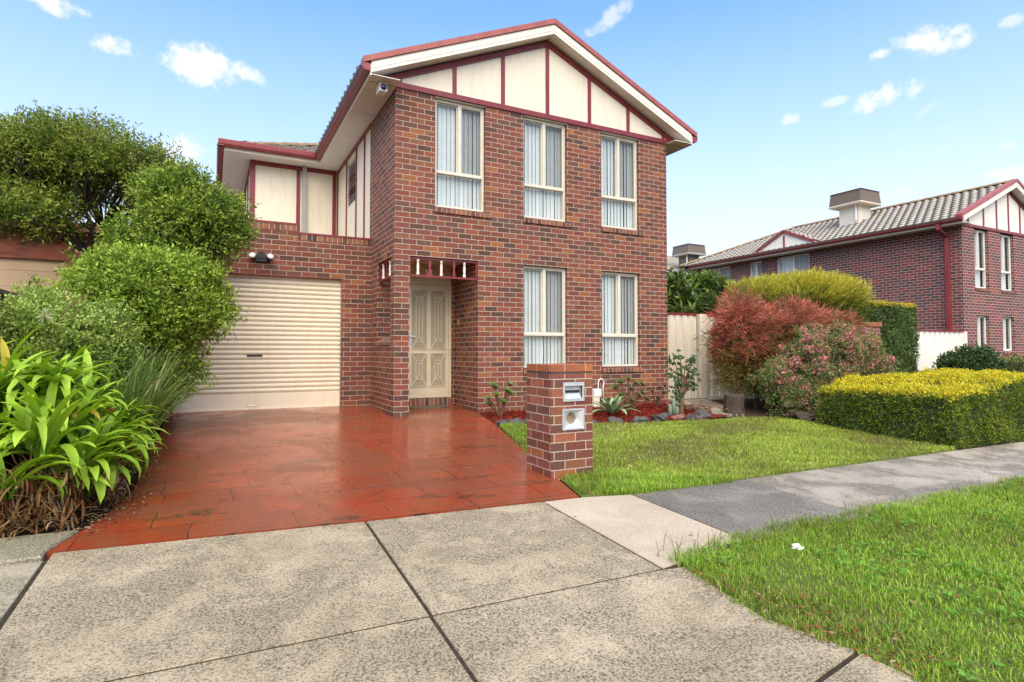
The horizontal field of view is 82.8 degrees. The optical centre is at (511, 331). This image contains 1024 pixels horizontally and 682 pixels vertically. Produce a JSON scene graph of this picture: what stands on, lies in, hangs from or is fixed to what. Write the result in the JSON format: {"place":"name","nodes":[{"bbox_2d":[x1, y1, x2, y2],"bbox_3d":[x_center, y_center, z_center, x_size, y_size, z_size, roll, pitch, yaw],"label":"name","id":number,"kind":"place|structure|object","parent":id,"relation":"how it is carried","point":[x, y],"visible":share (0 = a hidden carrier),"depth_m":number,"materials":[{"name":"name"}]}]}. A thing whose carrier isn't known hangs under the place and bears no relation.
{"place":"outdoors","nodes":[
{"label":"outdoors","id":0,"kind":"place"},
{"bbox_2d":[46,405,578,559],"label":"driveway","id":1,"kind":"structure","parent":0,"point":[269,496],"depth_m":5.49,"materials":[{"name":"red concrete"}]},
{"bbox_2d":[409,405,446,408],"bbox_3d":[-1.487,1.330,10.255,0.800,0.028,0.300,1,-2,-27],"label":"doormat","id":2,"kind":"object","parent":1,"relation":"on","point":[427,407],"visible":0.83,"depth_m":10.24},
{"bbox_2d":[0,442,1023,681],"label":"footpath","id":3,"kind":"structure","parent":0,"point":[596,589],"depth_m":2.97,"materials":[{"name":"concrete"}]},
{"bbox_2d":[0,398,1023,673],"bbox_3d":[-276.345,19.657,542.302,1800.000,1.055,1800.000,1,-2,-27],"label":"ground","id":4,"kind":"structure","parent":0,"point":[748,406],"depth_m":5.12,"materials":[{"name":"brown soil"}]},
{"bbox_2d":[0,289,34,459],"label":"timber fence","id":5,"kind":"object","parent":4,"relation":"on","point":[3,292],"visible":0.04,"depth_m":6.03,"materials":[{"name":"brown wood"}]},
{"bbox_2d":[0,530,79,565],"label":"kerb","id":6,"kind":"structure","parent":4,"relation":"on","point":[25,549],"depth_m":3.56,"materials":[{"name":"concrete"}]},
{"bbox_2d":[0,222,114,302],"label":"garage","id":7,"kind":"structure","parent":4,"relation":"on","point":[16,265],"depth_m":11.07,"materials":[{"name":"orange brick"}]},
{"bbox_2d":[0,257,66,302],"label":"garage door","id":8,"kind":"structure","parent":7,"relation":"in","point":[12,270],"depth_m":11.05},
{"bbox_2d":[0,281,154,447],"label":"bush","id":9,"kind":"object","parent":4,"relation":"on","point":[75,323],"visible":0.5,"depth_m":5.82,"materials":[{"name":"green plant"}]},
{"bbox_2d":[0,309,168,539],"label":"strap leaf clump","id":10,"kind":"object","parent":4,"relation":"on","point":[59,426],"visible":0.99,"depth_m":4.16,"materials":[{"name":"green plant"}]},
{"bbox_2d":[0,98,200,255],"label":"tree","id":11,"kind":"object","parent":4,"relation":"on","point":[48,163],"visible":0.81,"depth_m":8.36,"materials":[{"name":"green plant"}]},
{"bbox_2d":[11,232,250,417],"bbox_3d":[-4.795,0.038,7.503,2.598,2.744,2.125,1,-2,-27],"label":"shrub","id":12,"kind":"object","parent":4,"relation":"on","point":[182,299],"visible":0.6,"depth_m":7.11,"materials":[{"name":"green plant"}]},
{"bbox_2d":[55,337,225,468],"bbox_3d":[-4.361,0.679,6.862,1.906,1.410,4.295,1,-2,-27],"label":"sword leaf plant","id":13,"kind":"object","parent":4,"relation":"on","point":[136,385],"visible":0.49,"depth_m":5.94,"materials":[{"name":"green plant"}]},
{"bbox_2d":[94,156,261,273],"bbox_3d":[-4.596,-0.503,8.068,2.069,3.834,1.760,1,-2,-27],"label":"shrub","id":14,"kind":"object","parent":4,"relation":"on","point":[185,206],"visible":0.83,"depth_m":7.73,"materials":[{"name":"green plant"}]},
{"bbox_2d":[164,18,697,416],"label":"brick house","id":15,"kind":"structure","parent":4,"relation":"on","point":[508,184],"depth_m":10.32,"materials":[{"name":"red brick"}]},
{"bbox_2d":[173,274,340,412],"bbox_3d":[-4.177,0.176,9.716,2.548,2.247,0.068,1,-2,-27],"label":"garage door","id":16,"kind":"structure","parent":15,"relation":"in","point":[286,354],"depth_m":9.83,"materials":[{"name":"beige metal"}]},
{"bbox_2d":[248,251,273,261],"bbox_3d":[-4.149,-1.253,9.614,0.391,0.170,0.136,1,-2,-27],"label":"sensor floodlight","id":17,"kind":"object","parent":15,"relation":"attached to","point":[261,257],"visible":1,"depth_m":9.62,"materials":[{"name":"black plastic"}]},
{"bbox_2d":[347,156,354,209],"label":"window","id":18,"kind":"structure","parent":15,"relation":"in","point":[351,170],"depth_m":12.50,"materials":[{"name":"grey glass"}]},
{"bbox_2d":[376,81,386,96],"bbox_3d":[-2.045,-3.830,9.140,0.130,0.148,0.236,1,-2,-27],"label":"security camera","id":19,"kind":"object","parent":15,"relation":"attached to","point":[381,88],"visible":1,"depth_m":9.08,"materials":[{"name":"white plastic"}]},
{"bbox_2d":[425,266,432,275],"bbox_3d":[-1.434,-1.106,10.059,0.150,0.274,0.143,1,-2,-27],"label":"porch lantern","id":20,"kind":"object","parent":15,"relation":"hanging from","point":[427,268],"visible":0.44,"depth_m":10.02,"materials":[{"name":"red metal"}]},
{"bbox_2d":[409,284,448,397],"bbox_3d":[-1.504,0.167,10.502,0.760,2.040,0.094,1,-2,-27],"label":"front door","id":21,"kind":"structure","parent":15,"relation":"in","point":[428,304],"depth_m":10.50,"materials":[{"name":"beige paint"}]},
{"bbox_2d":[434,99,490,217],"bbox_3d":[-0.860,-2.904,9.827,1.002,1.909,0.220,1,-2,-27],"label":"window","id":22,"kind":"structure","parent":15,"relation":"in","point":[459,184],"depth_m":9.86,"materials":[{"name":"beige metal"}]},
{"bbox_2d":[523,266,564,373],"bbox_3d":[0.607,-0.211,10.493,1.002,1.917,0.221,1,-2,-27],"label":"window","id":23,"kind":"structure","parent":15,"relation":"in","point":[537,311],"depth_m":10.54,"materials":[{"name":"beige metal"}]},
{"bbox_2d":[523,117,571,227],"bbox_3d":[0.607,-2.879,10.582,1.002,1.909,0.220,1,-2,-27],"label":"window","id":24,"kind":"structure","parent":15,"relation":"in","point":[534,200],"depth_m":10.62,"materials":[{"name":"beige metal"}]},
{"bbox_2d":[592,378,603,406],"bbox_3d":[1.611,1.145,10.814,0.275,0.556,0.109,1,-2,-27],"label":"gas meter","id":25,"kind":"object","parent":15,"relation":"attached to","point":[596,394],"visible":0.91,"depth_m":10.75,"materials":[{"name":"white plastic"}]},
{"bbox_2d":[601,134,643,235],"bbox_3d":[2.101,-2.853,11.350,1.002,1.909,0.221,1,-2,-27],"label":"window","id":26,"kind":"structure","parent":15,"relation":"in","point":[615,198],"depth_m":11.40,"materials":[{"name":"beige metal"}]},
{"bbox_2d":[602,272,644,371],"bbox_3d":[2.101,-0.185,11.261,1.002,1.917,0.221,1,-2,-27],"label":"window","id":27,"kind":"structure","parent":15,"relation":"in","point":[617,278],"depth_m":11.32,"materials":[{"name":"beige metal"}]},
{"bbox_2d":[668,312,696,399],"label":"side gate","id":28,"kind":"structure","parent":15,"relation":"attached to","point":[681,331],"depth_m":12.44,"materials":[{"name":"beige metal"}]},
{"bbox_2d":[68,408,1022,681],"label":"fallen leaves","id":29,"kind":"object","parent":4,"relation":"on","point":[894,638],"visible":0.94,"depth_m":3.01,"materials":[{"name":"brown plant"}]},
{"bbox_2d":[667,256,688,273],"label":"house","id":30,"kind":"structure","parent":4,"relation":"on","point":[672,262],"depth_m":36.63,"materials":[{"name":"brick"}]},
{"bbox_2d":[672,243,705,272],"bbox_3d":[10.599,-4.358,34.816,1.426,1.696,1.426,1,-2,-27],"label":"evaporative cooler","id":31,"kind":"object","parent":30,"relation":"on","point":[686,253],"visible":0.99,"depth_m":34.40,"materials":[{"name":"plastic"}]},
{"bbox_2d":[668,398,707,400],"bbox_3d":[3.651,1.463,12.298,1.230,0.080,0.120,1,-2,-27],"label":"gate step","id":32,"kind":"object","parent":4,"relation":"on","point":[691,398],"visible":0.21,"depth_m":12.45,"materials":[{"name":"grey concrete"}]},
{"bbox_2d":[667,267,734,313],"bbox_3d":[4.744,-0.013,15.517,3.106,3.553,2.857,1,-2,-27],"label":"tree","id":33,"kind":"object","parent":4,"relation":"on","point":[695,292],"visible":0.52,"depth_m":14.74,"materials":[{"name":"green plant"}]},
{"bbox_2d":[696,314,768,399],"bbox_3d":[5.090,0.624,13.169,2.340,2.015,0.140,1,-2,-27],"label":"side fence","id":34,"kind":"object","parent":4,"relation":"on","point":[704,390],"visible":0.19,"depth_m":12.66,"materials":[{"name":"beige metal"}]},
{"bbox_2d":[723,394,745,416],"bbox_3d":[3.945,1.311,10.313,0.386,0.390,0.377,-1,-2,31],"label":"tree stump","id":35,"kind":"object","parent":4,"relation":"on","point":[734,404],"visible":0.94,"depth_m":10.21,"materials":[{"name":"brown wood"}]},
{"bbox_2d":[692,281,865,408],"bbox_3d":[5.619,0.333,11.931,4.263,2.638,2.047,1,-2,-27],"label":"shrub","id":36,"kind":"object","parent":4,"relation":"on","point":[753,332],"visible":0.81,"depth_m":11.12,"materials":[{"name":"red plant"}]},
{"bbox_2d":[721,266,879,321],"bbox_3d":[6.531,0.114,13.257,4.504,3.174,2.484,1,-2,-27],"label":"conifer","id":37,"kind":"object","parent":4,"relation":"on","point":[833,290],"visible":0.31,"depth_m":12.47,"materials":[{"name":"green plant"}]},
{"bbox_2d":[795,411,818,421],"bbox_3d":[4.886,1.437,9.691,0.474,0.215,0.346,1,-2,-27],"label":"garden rock","id":38,"kind":"object","parent":4,"relation":"on","point":[804,415],"visible":0.76,"depth_m":9.60,"materials":[{"name":"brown stone"}]},
{"bbox_2d":[747,315,901,418],"bbox_3d":[5.864,0.648,10.851,3.466,1.933,1.593,1,-2,-27],"label":"flowering shrub","id":39,"kind":"object","parent":4,"relation":"on","point":[807,365],"visible":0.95,"depth_m":10.31,"materials":[{"name":"green plant"}]},
{"bbox_2d":[679,178,1023,357],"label":"brick house","id":40,"kind":"structure","parent":4,"relation":"on","point":[952,261],"depth_m":18.66,"materials":[{"name":"brick"}]},
{"bbox_2d":[709,266,729,279],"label":"window","id":41,"kind":"structure","parent":40,"relation":"in","point":[725,271],"depth_m":25.57,"materials":[{"name":"glass"}]},
{"bbox_2d":[749,261,761,279],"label":"window","id":42,"kind":"structure","parent":40,"relation":"in","point":[755,266],"depth_m":23.96,"materials":[{"name":"glass"}]},
{"bbox_2d":[778,253,808,278],"bbox_3d":[10.905,-2.181,22.382,0.160,1.514,1.402,1,-2,-27],"label":"window","id":43,"kind":"structure","parent":40,"relation":"in","point":[794,262],"depth_m":22.44,"materials":[{"name":"glass"}]},
{"bbox_2d":[828,188,881,226],"bbox_3d":[12.829,-4.470,21.734,1.265,1.543,1.265,1,-2,-27],"label":"evaporative cooler","id":44,"kind":"object","parent":40,"relation":"on","point":[854,206],"visible":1,"depth_m":21.40,"materials":[{"name":"white plastic"}]},
{"bbox_2d":[977,315,985,347],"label":"window","id":45,"kind":"structure","parent":40,"relation":"in","point":[978,317],"depth_m":17.89,"materials":[{"name":"metal"}]},
{"bbox_2d":[974,230,991,291],"bbox_3d":[14.360,-2.183,17.888,0.917,1.891,0.277,1,-2,-27],"label":"window","id":46,"kind":"structure","parent":40,"relation":"in","point":[976,232],"depth_m":18.02,"materials":[{"name":"metal"}]},
{"bbox_2d":[1000,234,1016,293],"bbox_3d":[15.765,-2.159,18.611,0.937,1.891,0.277,1,-2,-27],"label":"window","id":47,"kind":"structure","parent":40,"relation":"in","point":[1002,237],"depth_m":18.75,"materials":[{"name":"metal"}]},
{"bbox_2d":[1003,317,1017,353],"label":"window","id":48,"kind":"structure","parent":40,"relation":"in","point":[1009,318],"depth_m":18.53,"materials":[{"name":"metal"}]},
{"bbox_2d":[857,322,881,374],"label":"brick pier","id":49,"kind":"structure","parent":4,"relation":"on","point":[876,326],"depth_m":13.19,"materials":[{"name":"brick"}]},
{"bbox_2d":[847,299,920,374],"bbox_3d":[9.065,0.567,14.340,2.046,2.708,1.074,1,-2,-27],"label":"hedge","id":50,"kind":"object","parent":4,"relation":"on","point":[898,331],"visible":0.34,"depth_m":14.05,"materials":[{"name":"green plant"}]},
{"bbox_2d":[813,367,1023,449],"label":"hedge","id":51,"kind":"object","parent":4,"relation":"on","point":[957,409],"visible":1,"depth_m":8.08,"materials":[{"name":"green plant"}]},
{"bbox_2d":[913,330,967,370],"bbox_3d":[11.769,1.016,16.286,3.600,2.140,0.114,1,-2,-27],"label":"steel fence","id":52,"kind":"object","parent":4,"relation":"on","point":[933,344],"visible":0.26,"depth_m":16.43,"materials":[{"name":"beige metal"}]},
{"bbox_2d":[928,341,1016,371],"bbox_3d":[10.762,1.064,13.618,2.096,1.695,1.563,1,-2,-27],"label":"shrub","id":53,"kind":"object","parent":4,"relation":"on","point":[982,357],"visible":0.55,"depth_m":13.29,"materials":[{"name":"green plant"}]},
{"bbox_2d":[996,354,1023,372],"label":"hedge","id":54,"kind":"object","parent":4,"relation":"on","point":[1017,361],"visible":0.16,"depth_m":13.82,"materials":[{"name":"green plant"}]},
{"bbox_2d":[0,0,1023,257],"label":"sky","id":55,"kind":"structure","parent":0,"point":[791,105],"materials":[{"name":"blue"}]},
{"bbox_2d":[480,402,728,424],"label":"mulch ground","id":56,"kind":"structure","parent":0,"point":[712,415],"depth_m":9.78,"materials":[{"name":"red plant"}]},
{"bbox_2d":[485,381,514,416],"bbox_3d":[-0.196,1.099,9.335,0.553,0.623,0.333,1,-2,-27],"label":"aeonium","id":57,"kind":"object","parent":56,"relation":"on","point":[507,390],"visible":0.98,"depth_m":9.32,"materials":[{"name":"green plant"}]},
{"bbox_2d":[495,419,507,426],"bbox_3d":[-0.135,1.370,8.644,0.176,0.135,0.245,-2,-3,41],"label":"garden rock","id":58,"kind":"object","parent":56,"relation":"on","point":[500,421],"visible":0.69,"depth_m":8.59,"materials":[{"name":"grey stone"}]},
{"bbox_2d":[507,418,523,423],"bbox_3d":[0.050,1.374,8.712,0.264,0.162,0.203,1,-2,-35],"label":"garden rock","id":59,"kind":"object","parent":56,"relation":"on","point":[515,420],"visible":0.56,"depth_m":8.69,"materials":[{"name":"grey stone"}]},
{"bbox_2d":[522,387,526,414],"bbox_3d":[0.277,1.166,9.630,0.244,0.500,0.126,1,-2,-27],"label":"aeonium","id":60,"kind":"object","parent":56,"relation":"on","point":[524,388],"visible":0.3,"depth_m":9.63,"materials":[{"name":"beige plant"}]},
{"bbox_2d":[606,416,623,423],"bbox_3d":[1.603,1.396,9.012,0.289,0.165,0.212,0,-2,-7],"label":"garden rock","id":61,"kind":"object","parent":56,"relation":"on","point":[613,419],"visible":0.63,"depth_m":8.95,"materials":[{"name":"grey stone"}]},
{"bbox_2d":[592,395,639,414],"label":"agave","id":62,"kind":"object","parent":56,"relation":"on","point":[611,406],"visible":0.97,"depth_m":9.56,"materials":[{"name":"green plant"}]},
{"bbox_2d":[610,376,650,408],"bbox_3d":[2.140,1.120,10.450,0.855,0.666,0.279,1,-2,-27],"label":"aeonium","id":63,"kind":"object","parent":56,"relation":"on","point":[630,388],"visible":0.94,"depth_m":10.45,"materials":[{"name":"green plant"}]},
{"bbox_2d":[631,416,649,422],"bbox_3d":[2.024,1.401,9.134,0.297,0.160,0.224,1,-2,-17],"label":"garden rock","id":64,"kind":"object","parent":56,"relation":"on","point":[638,419],"visible":0.7,"depth_m":9.05,"materials":[{"name":"grey stone"}]},
{"bbox_2d":[650,383,667,405],"bbox_3d":[2.756,1.212,10.908,0.384,0.493,0.180,1,-2,-27],"label":"aeonium","id":65,"kind":"object","parent":56,"relation":"on","point":[657,403],"visible":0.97,"depth_m":10.93,"materials":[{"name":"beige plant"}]},
{"bbox_2d":[650,412,667,421],"bbox_3d":[2.366,1.395,9.301,0.270,0.197,0.329,-1,-2,33],"label":"garden rock","id":66,"kind":"object","parent":56,"relation":"on","point":[659,417],"visible":0.67,"depth_m":9.22,"materials":[{"name":"grey stone"}]},
{"bbox_2d":[668,398,678,415],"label":"cactus","id":67,"kind":"object","parent":56,"relation":"on","point":[673,408],"visible":0.88,"depth_m":9.83,"materials":[{"name":"green plant"}]},
{"bbox_2d":[671,414,684,420],"bbox_3d":[2.711,1.414,9.458,0.248,0.158,0.159,1,-2,-25],"label":"garden rock","id":68,"kind":"object","parent":56,"relation":"on","point":[680,417],"visible":0.71,"depth_m":9.42,"materials":[{"name":"stone"}]},
{"bbox_2d":[660,349,701,413],"bbox_3d":[2.972,0.900,10.154,0.820,1.206,0.441,1,-2,-27],"label":"jade plant","id":69,"kind":"object","parent":56,"relation":"on","point":[684,385],"visible":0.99,"depth_m":10.10,"materials":[{"name":"green plant"}]},
{"bbox_2d":[685,414,695,420],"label":"garden rock","id":70,"kind":"object","parent":56,"relation":"on","point":[690,417],"visible":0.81,"depth_m":9.45,"materials":[{"name":"grey stone"}]},
{"bbox_2d":[666,401,728,410],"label":"groundcover plant","id":71,"kind":"object","parent":56,"relation":"on","point":[696,407],"visible":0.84,"depth_m":10.43,"materials":[{"name":"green plant"}]},
{"bbox_2d":[694,410,710,419],"bbox_3d":[3.167,1.411,9.735,0.352,0.201,0.282,1,-2,-37],"label":"garden rock","id":72,"kind":"object","parent":56,"relation":"on","point":[701,414],"visible":0.77,"depth_m":9.65,"materials":[{"name":"grey stone"}]},
{"bbox_2d":[666,399,743,416],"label":"path","id":73,"kind":"structure","parent":0,"point":[715,408],"depth_m":11.44,"materials":[{"name":"grey concrete"}]},
{"bbox_2d":[499,416,956,496],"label":"lawn ground","id":74,"kind":"structure","parent":0,"point":[652,455],"depth_m":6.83,"materials":[{"name":"green plant"}]},
{"bbox_2d":[500,421,526,451],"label":"edge grass","id":75,"kind":"structure","parent":74,"relation":"on","point":[522,441],"depth_m":7.78,"materials":[{"name":"green plant"}]},
{"bbox_2d":[527,363,592,481],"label":"letterbox pillar","id":76,"kind":"structure","parent":74,"relation":"on","point":[559,423],"depth_m":5.62,"materials":[{"name":"brick"}]},
{"bbox_2d":[562,467,743,495],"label":"edge grass","id":77,"kind":"structure","parent":74,"relation":"on","point":[652,483],"depth_m":5.36,"materials":[{"name":"green plant"}]},
{"bbox_2d":[665,474,1023,681],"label":"verge ground","id":78,"kind":"structure","parent":0,"point":[850,614],"depth_m":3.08,"materials":[{"name":"green plant"}]},
{"bbox_2d":[791,543,803,549],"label":"litter","id":79,"kind":"object","parent":78,"relation":"on","point":[795,545],"visible":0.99,"depth_m":3.73,"materials":[{"name":"white paper"}]},
{"bbox_2d":[656,471,1022,566],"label":"tall grass","id":80,"kind":"structure","parent":78,"relation":"on","point":[708,544],"depth_m":3.98,"materials":[{"name":"green plant"}]},
{"bbox_2d":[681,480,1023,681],"bbox_3d":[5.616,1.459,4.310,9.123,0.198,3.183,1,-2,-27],"label":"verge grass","id":81,"kind":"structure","parent":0,"point":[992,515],"depth_m":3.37,"materials":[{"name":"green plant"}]}
]}

